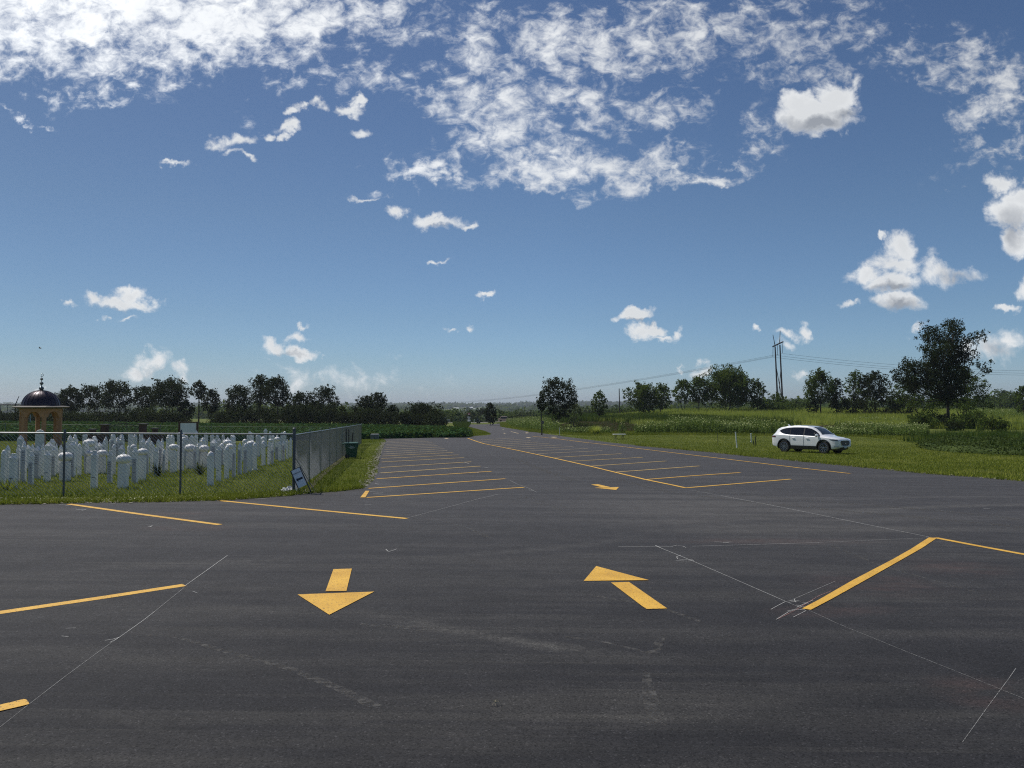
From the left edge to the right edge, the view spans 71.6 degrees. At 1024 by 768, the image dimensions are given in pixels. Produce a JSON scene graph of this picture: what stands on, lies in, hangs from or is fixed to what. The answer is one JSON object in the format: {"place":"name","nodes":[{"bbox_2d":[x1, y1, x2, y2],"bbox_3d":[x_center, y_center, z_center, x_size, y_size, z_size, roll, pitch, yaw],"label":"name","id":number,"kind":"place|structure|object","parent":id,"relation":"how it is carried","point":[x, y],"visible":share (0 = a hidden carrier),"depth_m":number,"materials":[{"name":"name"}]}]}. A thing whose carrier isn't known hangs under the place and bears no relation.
{"place":"outdoors","nodes":[
{"label":"outdoors","id":0,"kind":"place"},
{"bbox_2d":[0,440,384,502],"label":"lawn grass","id":1,"kind":"structure","parent":0,"point":[163,484],"depth_m":20.14,"materials":[{"name":"green plant"}]},
{"bbox_2d":[13,404,664,418],"bbox_3d":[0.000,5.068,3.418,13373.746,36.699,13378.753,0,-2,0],"label":"hills","id":2,"kind":"structure","parent":0,"point":[461,408],"depth_m":2063.58,"materials":[{"name":"green plant"}]},
{"bbox_2d":[0,391,1012,421],"bbox_3d":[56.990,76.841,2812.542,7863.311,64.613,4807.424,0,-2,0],"label":"woods","id":3,"kind":"object","parent":2,"relation":"on","point":[502,406],"visible":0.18,"depth_m":1296.67,"materials":[{"name":"green plant"}]},
{"bbox_2d":[978,396,1013,409],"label":"tree","id":4,"kind":"object","parent":2,"relation":"on","point":[998,403],"visible":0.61,"depth_m":277.98,"materials":[{"name":"green plant"}]},
{"bbox_2d":[0,423,1023,767],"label":"parking lot","id":5,"kind":"structure","parent":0,"point":[564,601],"depth_m":6.54,"materials":[{"name":"grey asphalt"}]},
{"bbox_2d":[0,414,1023,499],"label":"ground","id":6,"kind":"structure","parent":0,"point":[612,440],"depth_m":42.45,"materials":[{"name":"green plant"}]},
{"bbox_2d":[0,450,6,483],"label":"gravestone","id":7,"kind":"object","parent":6,"relation":"on","point":[3,463],"visible":0.69,"depth_m":18.71,"materials":[{"name":"grey stone"}]},
{"bbox_2d":[8,453,18,487],"bbox_3d":[-12.539,2.208,17.843,0.164,0.923,0.139,0,-2,3],"label":"gravestone","id":8,"kind":"object","parent":6,"relation":"on","point":[12,473],"visible":0.79,"depth_m":17.79,"materials":[{"name":"grey stone"}]},
{"bbox_2d":[20,441,26,482],"bbox_3d":[-13.492,2.160,19.623,0.127,1.181,0.121,0,-3,-5],"label":"gravestone","id":9,"kind":"object","parent":6,"relation":"on","point":[23,478],"visible":0.77,"depth_m":19.58,"materials":[{"name":"grey stone"}]},
{"bbox_2d":[34,446,41,478],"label":"gravestone","id":10,"kind":"object","parent":6,"relation":"on","point":[36,460],"visible":0.78,"depth_m":20.74,"materials":[{"name":"stone"}]},
{"bbox_2d":[12,374,69,445],"bbox_3d":[-28.509,1.586,42.972,3.130,4.449,3.044,0,-2,0],"label":"domed gazebo","id":11,"kind":"object","parent":6,"relation":"on","point":[42,403],"visible":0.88,"depth_m":42.39,"materials":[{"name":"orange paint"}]},
{"bbox_2d":[43,451,51,481],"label":"gravestone","id":12,"kind":"object","parent":6,"relation":"on","point":[47,468],"visible":0.82,"depth_m":19.75,"materials":[{"name":"grey stone"}]},
{"bbox_2d":[57,452,72,480],"bbox_3d":[-12.657,2.329,20.106,0.368,0.909,0.374,0,-2,-3],"label":"gravestone","id":13,"kind":"object","parent":6,"relation":"on","point":[67,462],"visible":0.73,"depth_m":20.01,"materials":[{"name":"stone"}]},
{"bbox_2d":[54,384,86,412],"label":"tree","id":14,"kind":"object","parent":6,"relation":"on","point":[64,395],"visible":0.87,"depth_m":147.04,"materials":[{"name":"green plant"}]},
{"bbox_2d":[69,441,76,477],"bbox_3d":[-13.211,2.286,21.334,0.169,1.110,0.145,0,-2,-5],"label":"gravestone","id":15,"kind":"object","parent":6,"relation":"on","point":[73,461],"visible":0.54,"depth_m":21.29,"materials":[{"name":"grey stone"}]},
{"bbox_2d":[65,410,101,421],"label":"shrub","id":16,"kind":"object","parent":6,"relation":"on","point":[77,417],"visible":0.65,"depth_m":136.12,"materials":[{"name":"green plant"}]},
{"bbox_2d":[74,383,103,411],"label":"tree","id":17,"kind":"object","parent":6,"relation":"on","point":[94,391],"visible":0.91,"depth_m":149.25,"materials":[{"name":"green plant"}]},
{"bbox_2d":[90,450,98,488],"bbox_3d":[-10.641,2.199,18.089,0.143,1.003,0.122,0,-1,-5],"label":"gravestone","id":18,"kind":"object","parent":6,"relation":"on","point":[94,464],"visible":0.77,"depth_m":18.04,"materials":[{"name":"grey stone"}]},
{"bbox_2d":[97,448,107,473],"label":"gravestone","id":19,"kind":"object","parent":6,"relation":"on","point":[101,464],"visible":0.81,"depth_m":22.72,"materials":[{"name":"stone"}]},
{"bbox_2d":[97,379,139,412],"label":"tree","id":20,"kind":"object","parent":6,"relation":"on","point":[108,397],"visible":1,"depth_m":145.22,"materials":[{"name":"green plant"}]},
{"bbox_2d":[103,408,139,421],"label":"shrub","id":21,"kind":"object","parent":6,"relation":"on","point":[117,416],"visible":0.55,"depth_m":138.60,"materials":[{"name":"green plant"}]},
{"bbox_2d":[116,452,130,488],"bbox_3d":[-10.064,2.244,18.379,0.349,0.955,0.355,0,-3,-7],"label":"gravestone","id":22,"kind":"object","parent":6,"relation":"on","point":[126,459],"visible":0.79,"depth_m":18.29,"materials":[{"name":"grey stone"}]},
{"bbox_2d":[87,423,163,444],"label":"entrance gate","id":23,"kind":"structure","parent":6,"relation":"on","point":[142,427],"depth_m":47.27,"materials":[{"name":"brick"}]},
{"bbox_2d":[131,448,138,483],"bbox_3d":[-10.430,2.273,19.641,0.139,1.019,0.120,0,-2,-1],"label":"gravestone","id":24,"kind":"object","parent":6,"relation":"on","point":[134,468],"visible":0.81,"depth_m":19.59,"materials":[{"name":"grey stone"}]},
{"bbox_2d":[123,406,155,421],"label":"shrub","id":25,"kind":"object","parent":6,"relation":"on","point":[135,415],"visible":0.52,"depth_m":137.56,"materials":[{"name":"green plant"}]},
{"bbox_2d":[138,446,147,480],"bbox_3d":[-10.698,2.317,20.547,0.278,1.017,0.283,0,-2,-5],"label":"gravestone","id":26,"kind":"object","parent":6,"relation":"on","point":[142,450],"visible":0.77,"depth_m":20.48,"materials":[{"name":"grey stone"}]},
{"bbox_2d":[133,384,157,410],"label":"tree","id":27,"kind":"object","parent":6,"relation":"on","point":[146,400],"visible":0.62,"depth_m":149.50,"materials":[{"name":"green plant"}]},
{"bbox_2d":[0,427,295,495],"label":"chain link fence","id":28,"kind":"object","parent":6,"relation":"on","point":[293,451],"visible":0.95,"depth_m":16.72,"materials":[{"name":"metal"}]},
{"bbox_2d":[137,407,178,422],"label":"shrub","id":29,"kind":"object","parent":6,"relation":"on","point":[157,417],"visible":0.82,"depth_m":135.04,"materials":[{"name":"green plant"}]},
{"bbox_2d":[138,375,194,412],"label":"tree","id":30,"kind":"object","parent":6,"relation":"on","point":[172,389],"visible":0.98,"depth_m":142.56,"materials":[{"name":"green plant"}]},
{"bbox_2d":[169,442,177,472],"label":"gravestone","id":31,"kind":"object","parent":6,"relation":"on","point":[173,454],"visible":0.93,"depth_m":23.52,"materials":[{"name":"grey stone"}]},
{"bbox_2d":[1,423,361,443],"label":"chain link fence","id":32,"kind":"object","parent":6,"relation":"on","point":[211,426],"visible":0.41,"depth_m":51.59,"materials":[{"name":"metal"}]},
{"bbox_2d":[0,483,365,504],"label":"edge weeds","id":33,"kind":"object","parent":6,"relation":"on","point":[138,499],"visible":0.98,"depth_m":15.54,"materials":[{"name":"green plant"}]},
{"bbox_2d":[176,400,195,419],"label":"tree","id":34,"kind":"object","parent":6,"relation":"on","point":[191,408],"visible":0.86,"depth_m":142.59,"materials":[{"name":"green plant"}]},
{"bbox_2d":[178,422,198,432],"bbox_3d":[-20.943,3.268,45.924,1.202,1.660,0.120,0,-2,-12],"label":"notice board","id":35,"kind":"object","parent":6,"relation":"on","point":[188,427],"visible":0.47,"depth_m":45.92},
{"bbox_2d":[184,443,194,468],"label":"gravestone","id":36,"kind":"object","parent":6,"relation":"on","point":[189,455],"visible":0.67,"depth_m":25.26,"materials":[{"name":"stone"}]},
{"bbox_2d":[190,379,207,421],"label":"tree","id":37,"kind":"object","parent":6,"relation":"on","point":[201,386],"visible":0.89,"depth_m":149.47,"materials":[{"name":"green plant"}]},
{"bbox_2d":[198,388,220,418],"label":"tree","id":38,"kind":"object","parent":6,"relation":"on","point":[213,407],"visible":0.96,"depth_m":146.60,"materials":[{"name":"green plant"}]},
{"bbox_2d":[207,451,213,485],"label":"gravestone","id":39,"kind":"object","parent":6,"relation":"on","point":[210,471],"visible":0.93,"depth_m":19.15,"materials":[{"name":"grey stone"}]},
{"bbox_2d":[205,409,238,422],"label":"shrub","id":40,"kind":"object","parent":6,"relation":"on","point":[225,417],"visible":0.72,"depth_m":135.01,"materials":[{"name":"green plant"}]},
{"bbox_2d":[0,420,472,441],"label":"soybean crop","id":41,"kind":"object","parent":6,"relation":"on","point":[387,431],"visible":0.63,"depth_m":73.32,"materials":[{"name":"green plant"}]},
{"bbox_2d":[221,384,254,418],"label":"tree","id":42,"kind":"object","parent":6,"relation":"on","point":[240,393],"visible":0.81,"depth_m":145.20,"materials":[{"name":"green plant"}]},
{"bbox_2d":[230,407,254,422],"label":"shrub","id":43,"kind":"object","parent":6,"relation":"on","point":[240,414],"visible":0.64,"depth_m":139.81,"materials":[{"name":"green plant"}]},
{"bbox_2d":[246,374,269,409],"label":"tree","id":44,"kind":"object","parent":6,"relation":"on","point":[260,380],"visible":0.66,"depth_m":149.49,"materials":[{"name":"green plant"}]},
{"bbox_2d":[243,403,279,422],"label":"shrub","id":45,"kind":"object","parent":6,"relation":"on","point":[257,412],"visible":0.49,"depth_m":140.65,"materials":[{"name":"green plant"}]},
{"bbox_2d":[257,374,292,421],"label":"tree","id":46,"kind":"object","parent":6,"relation":"on","point":[283,391],"visible":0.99,"depth_m":146.90,"materials":[{"name":"green plant"}]},
{"bbox_2d":[257,405,301,423],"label":"shrub","id":47,"kind":"object","parent":6,"relation":"on","point":[282,419],"visible":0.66,"depth_m":134.49,"materials":[{"name":"green plant"}]},
{"bbox_2d":[283,390,317,421],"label":"tree","id":48,"kind":"object","parent":6,"relation":"on","point":[298,398],"visible":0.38,"depth_m":143.08,"materials":[{"name":"green plant"}]},
{"bbox_2d":[290,467,310,491],"bbox_3d":[-5.175,2.396,17.401,0.259,0.700,0.050,-25,-7,-10],"label":"sandwich board","id":49,"kind":"object","parent":6,"relation":"on","point":[299,478],"visible":0.99,"depth_m":17.39,"materials":[{"name":"white plastic"}]},
{"bbox_2d":[281,402,329,423],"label":"shrub","id":50,"kind":"object","parent":6,"relation":"on","point":[302,408],"visible":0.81,"depth_m":134.74,"materials":[{"name":"green plant"}]},
{"bbox_2d":[301,399,343,423],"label":"shrub","id":51,"kind":"object","parent":6,"relation":"on","point":[333,413],"visible":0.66,"depth_m":138.34,"materials":[{"name":"green plant"}]},
{"bbox_2d":[306,384,340,422],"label":"tree","id":52,"kind":"object","parent":6,"relation":"on","point":[326,394],"visible":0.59,"depth_m":145.13,"materials":[{"name":"green plant"}]},
{"bbox_2d":[295,423,361,488],"bbox_3d":[-8.260,2.840,34.991,0.045,2.335,35.442,0,-2,-9],"label":"chain link fence","id":53,"kind":"object","parent":6,"relation":"on","point":[329,449],"visible":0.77,"depth_m":24.37,"materials":[{"name":"metal"}]},
{"bbox_2d":[342,442,357,457],"bbox_3d":[-7.558,3.099,33.173,0.730,0.750,0.700,0,-2,-14],"label":"wheelie bin","id":54,"kind":"object","parent":6,"relation":"on","point":[351,448],"visible":0.98,"depth_m":32.91,"materials":[{"name":"green plastic"}]},
{"bbox_2d":[340,411,369,423],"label":"shrub","id":55,"kind":"object","parent":6,"relation":"on","point":[360,421],"visible":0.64,"depth_m":136.57,"materials":[{"name":"green plant"}]},
{"bbox_2d":[351,395,379,414],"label":"tree","id":56,"kind":"object","parent":6,"relation":"on","point":[365,400],"visible":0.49,"depth_m":147.17,"materials":[{"name":"green plant"}]},
{"bbox_2d":[353,407,388,423],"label":"shrub","id":57,"kind":"object","parent":6,"relation":"on","point":[371,415],"visible":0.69,"depth_m":138.85,"materials":[{"name":"green plant"}]},
{"bbox_2d":[362,392,388,420],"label":"tree","id":58,"kind":"object","parent":6,"relation":"on","point":[377,398],"visible":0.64,"depth_m":147.18,"materials":[{"name":"green plant"}]},
{"bbox_2d":[372,408,397,424],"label":"shrub","id":59,"kind":"object","parent":6,"relation":"on","point":[386,417],"visible":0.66,"depth_m":140.16,"materials":[{"name":"green plant"}]},
{"bbox_2d":[391,409,415,424],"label":"shrub","id":60,"kind":"object","parent":6,"relation":"on","point":[403,416],"visible":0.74,"depth_m":137.20,"materials":[{"name":"green plant"}]},
{"bbox_2d":[397,409,431,424],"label":"shrub","id":61,"kind":"object","parent":6,"relation":"on","point":[417,417],"visible":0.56,"depth_m":138.18,"materials":[{"name":"green plant"}]},
{"bbox_2d":[405,401,441,424],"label":"tree","id":62,"kind":"object","parent":6,"relation":"on","point":[422,407],"visible":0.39,"depth_m":144.44,"materials":[{"name":"green plant"}]},
{"bbox_2d":[421,411,448,425],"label":"shrub","id":63,"kind":"object","parent":6,"relation":"on","point":[438,420],"visible":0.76,"depth_m":136.65,"materials":[{"name":"green plant"}]},
{"bbox_2d":[444,408,466,421],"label":"valley tree","id":64,"kind":"object","parent":6,"relation":"on","point":[454,416],"visible":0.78,"depth_m":266.82,"materials":[{"name":"green plant"}]},
{"bbox_2d":[483,402,496,424],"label":"tree","id":65,"kind":"object","parent":6,"relation":"on","point":[488,417],"visible":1,"depth_m":175.51,"materials":[{"name":"green plant"}]},
{"bbox_2d":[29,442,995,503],"bbox_3d":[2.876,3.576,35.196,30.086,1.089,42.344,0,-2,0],"label":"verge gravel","id":66,"kind":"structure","parent":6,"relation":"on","point":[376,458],"depth_m":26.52,"materials":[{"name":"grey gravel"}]},
{"bbox_2d":[506,416,561,429],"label":"sunflowers","id":67,"kind":"object","parent":6,"relation":"on","point":[530,423],"visible":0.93,"depth_m":125.77,"materials":[{"name":"green plant"}]},
{"bbox_2d":[539,377,577,421],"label":"tree","id":68,"kind":"object","parent":6,"relation":"on","point":[558,397],"visible":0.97,"depth_m":120.99,"materials":[{"name":"green plant"}]},
{"bbox_2d":[589,389,607,415],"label":"tree","id":69,"kind":"object","parent":6,"relation":"on","point":[594,401],"visible":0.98,"depth_m":149.69,"materials":[{"name":"green plant"}]},
{"bbox_2d":[562,421,639,431],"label":"bare soil","id":70,"kind":"structure","parent":6,"relation":"on","point":[609,422],"depth_m":121.63,"materials":[{"name":"brown soil"}]},
{"bbox_2d":[558,420,639,430],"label":"soil weeds","id":71,"kind":"object","parent":70,"relation":"on","point":[595,424],"visible":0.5,"depth_m":121.39,"materials":[{"name":"green plant"}]},
{"bbox_2d":[622,381,659,412],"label":"tree","id":72,"kind":"object","parent":6,"relation":"on","point":[642,395],"visible":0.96,"depth_m":158.55,"materials":[{"name":"green plant"}]},
{"bbox_2d":[649,382,671,412],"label":"tree","id":73,"kind":"object","parent":6,"relation":"on","point":[659,391],"visible":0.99,"depth_m":157.41,"materials":[{"name":"green plant"}]},
{"bbox_2d":[670,378,695,409],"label":"tree","id":74,"kind":"object","parent":6,"relation":"on","point":[685,384],"visible":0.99,"depth_m":167.33,"materials":[{"name":"green plant"}]},
{"bbox_2d":[689,374,710,409],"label":"tree","id":75,"kind":"object","parent":6,"relation":"on","point":[696,381],"visible":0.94,"depth_m":167.30,"materials":[{"name":"green plant"}]},
{"bbox_2d":[634,415,787,433],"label":"sunflowers","id":76,"kind":"object","parent":6,"relation":"on","point":[693,424],"visible":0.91,"depth_m":84.99,"materials":[{"name":"green plant"}]},
{"bbox_2d":[528,428,926,440],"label":"lawn tufts","id":77,"kind":"object","parent":6,"relation":"on","point":[878,435],"visible":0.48,"depth_m":81.94,"materials":[{"name":"green plant"}]},
{"bbox_2d":[698,362,759,408],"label":"tree","id":78,"kind":"object","parent":6,"relation":"on","point":[725,382],"visible":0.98,"depth_m":165.44,"materials":[{"name":"green plant"}]},
{"bbox_2d":[748,378,768,408],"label":"tree","id":79,"kind":"object","parent":6,"relation":"on","point":[761,392],"visible":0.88,"depth_m":165.33,"materials":[{"name":"green plant"}]},
{"bbox_2d":[524,430,1023,479],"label":"lawn grass","id":80,"kind":"structure","parent":6,"relation":"on","point":[948,464],"depth_m":41.78,"materials":[{"name":"green plant"}]},
{"bbox_2d":[772,336,783,403],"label":"wooden pylon","id":81,"kind":"object","parent":6,"relation":"on","point":[781,389],"visible":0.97,"depth_m":205.45,"materials":[{"name":"wood"}]},
{"bbox_2d":[758,400,805,410],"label":"shrub","id":82,"kind":"object","parent":6,"relation":"on","point":[775,406],"visible":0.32,"depth_m":163.80,"materials":[{"name":"green plant"}]},
{"bbox_2d":[772,424,850,453],"bbox_3d":[18.875,3.451,44.794,2.259,1.765,4.465,3,-4,-38],"label":"parked car","id":83,"kind":"object","parent":6,"relation":"on","point":[798,438],"visible":0.98,"depth_m":44.16,"materials":[{"name":"white paint"}]},
{"bbox_2d":[802,367,837,411],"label":"tree","id":84,"kind":"object","parent":6,"relation":"on","point":[820,375],"visible":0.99,"depth_m":149.63,"materials":[{"name":"green plant"}]},
{"bbox_2d":[635,443,1023,480],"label":"edge weeds","id":85,"kind":"object","parent":6,"relation":"on","point":[850,464],"visible":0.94,"depth_m":31.35,"materials":[{"name":"green plant"}]},
{"bbox_2d":[825,377,845,411],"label":"tree","id":86,"kind":"object","parent":6,"relation":"on","point":[837,395],"visible":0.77,"depth_m":149.62,"materials":[{"name":"green plant"}]},
{"bbox_2d":[833,398,858,414],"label":"shrub","id":87,"kind":"object","parent":6,"relation":"on","point":[846,403],"visible":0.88,"depth_m":147.62,"materials":[{"name":"green plant"}]},
{"bbox_2d":[842,369,867,409],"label":"tree","id":88,"kind":"object","parent":6,"relation":"on","point":[854,378],"visible":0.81,"depth_m":151.78,"materials":[{"name":"green plant"}]},
{"bbox_2d":[851,396,880,413],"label":"shrub","id":89,"kind":"object","parent":6,"relation":"on","point":[863,404],"visible":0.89,"depth_m":146.33,"materials":[{"name":"green plant"}]},
{"bbox_2d":[856,370,893,412],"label":"tree","id":90,"kind":"object","parent":6,"relation":"on","point":[879,392],"visible":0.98,"depth_m":148.95,"materials":[{"name":"green plant"}]},
{"bbox_2d":[823,420,929,436],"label":"sunflowers","id":91,"kind":"object","parent":6,"relation":"on","point":[861,428],"visible":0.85,"depth_m":78.61,"materials":[{"name":"green plant"}]},
{"bbox_2d":[869,395,903,413],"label":"shrub","id":92,"kind":"object","parent":6,"relation":"on","point":[886,401],"visible":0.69,"depth_m":146.65,"materials":[{"name":"green plant"}]},
{"bbox_2d":[889,372,945,417],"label":"tree","id":93,"kind":"object","parent":6,"relation":"on","point":[932,405],"visible":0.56,"depth_m":118.59,"materials":[{"name":"green plant"}]},
{"bbox_2d":[905,412,940,428],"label":"shrub","id":94,"kind":"object","parent":6,"relation":"on","point":[925,418],"visible":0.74,"depth_m":99.19,"materials":[{"name":"green plant"}]},
{"bbox_2d":[885,318,994,421],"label":"tree","id":95,"kind":"object","parent":6,"relation":"on","point":[946,359],"visible":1,"depth_m":103.53,"materials":[{"name":"green plant"}]},
{"bbox_2d":[946,412,979,428],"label":"shrub","id":96,"kind":"object","parent":6,"relation":"on","point":[967,417],"visible":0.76,"depth_m":97.58,"materials":[{"name":"green plant"}]},
{"bbox_2d":[903,428,1023,455],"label":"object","id":97,"kind":"structure","parent":6,"relation":"on","point":[957,433],"depth_m":70.96,"materials":[{"name":"green plant"}]},
{"bbox_2d":[914,434,1023,455],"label":"ground vines","id":98,"kind":"object","parent":6,"relation":"on","point":[938,443],"visible":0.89,"depth_m":48.80,"materials":[{"name":"green plant"}]},
{"bbox_2d":[949,365,994,414],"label":"tree","id":99,"kind":"object","parent":6,"relation":"on","point":[977,392],"visible":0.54,"depth_m":127.01,"materials":[{"name":"green plant"}]},
{"bbox_2d":[975,412,1011,431],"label":"shrub","id":100,"kind":"object","parent":6,"relation":"on","point":[992,422],"visible":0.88,"depth_m":87.68,"materials":[{"name":"green plant"}]},
{"bbox_2d":[967,406,1023,417],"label":"sunflowers","id":101,"kind":"object","parent":6,"relation":"on","point":[1004,412],"visible":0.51,"depth_m":140.99,"materials":[{"name":"green plant"}]},
{"bbox_2d":[1013,386,1023,413],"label":"tree","id":102,"kind":"object","parent":6,"relation":"on","point":[1019,396],"visible":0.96,"depth_m":140.15,"materials":[{"name":"green plant"}]},
{"bbox_2d":[0,0,1023,404],"label":"sky","id":103,"kind":"structure","parent":0,"point":[438,201],"materials":[{"name":"blue"}]},
{"bbox_2d":[517,412,613,422],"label":"tall grass","id":104,"kind":"structure","parent":0,"point":[562,420],"depth_m":172.44,"materials":[{"name":"green plant"}]},
{"bbox_2d":[573,407,1023,429],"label":"tall grass","id":105,"kind":"structure","parent":0,"point":[813,417],"depth_m":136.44,"materials":[{"name":"green plant"}]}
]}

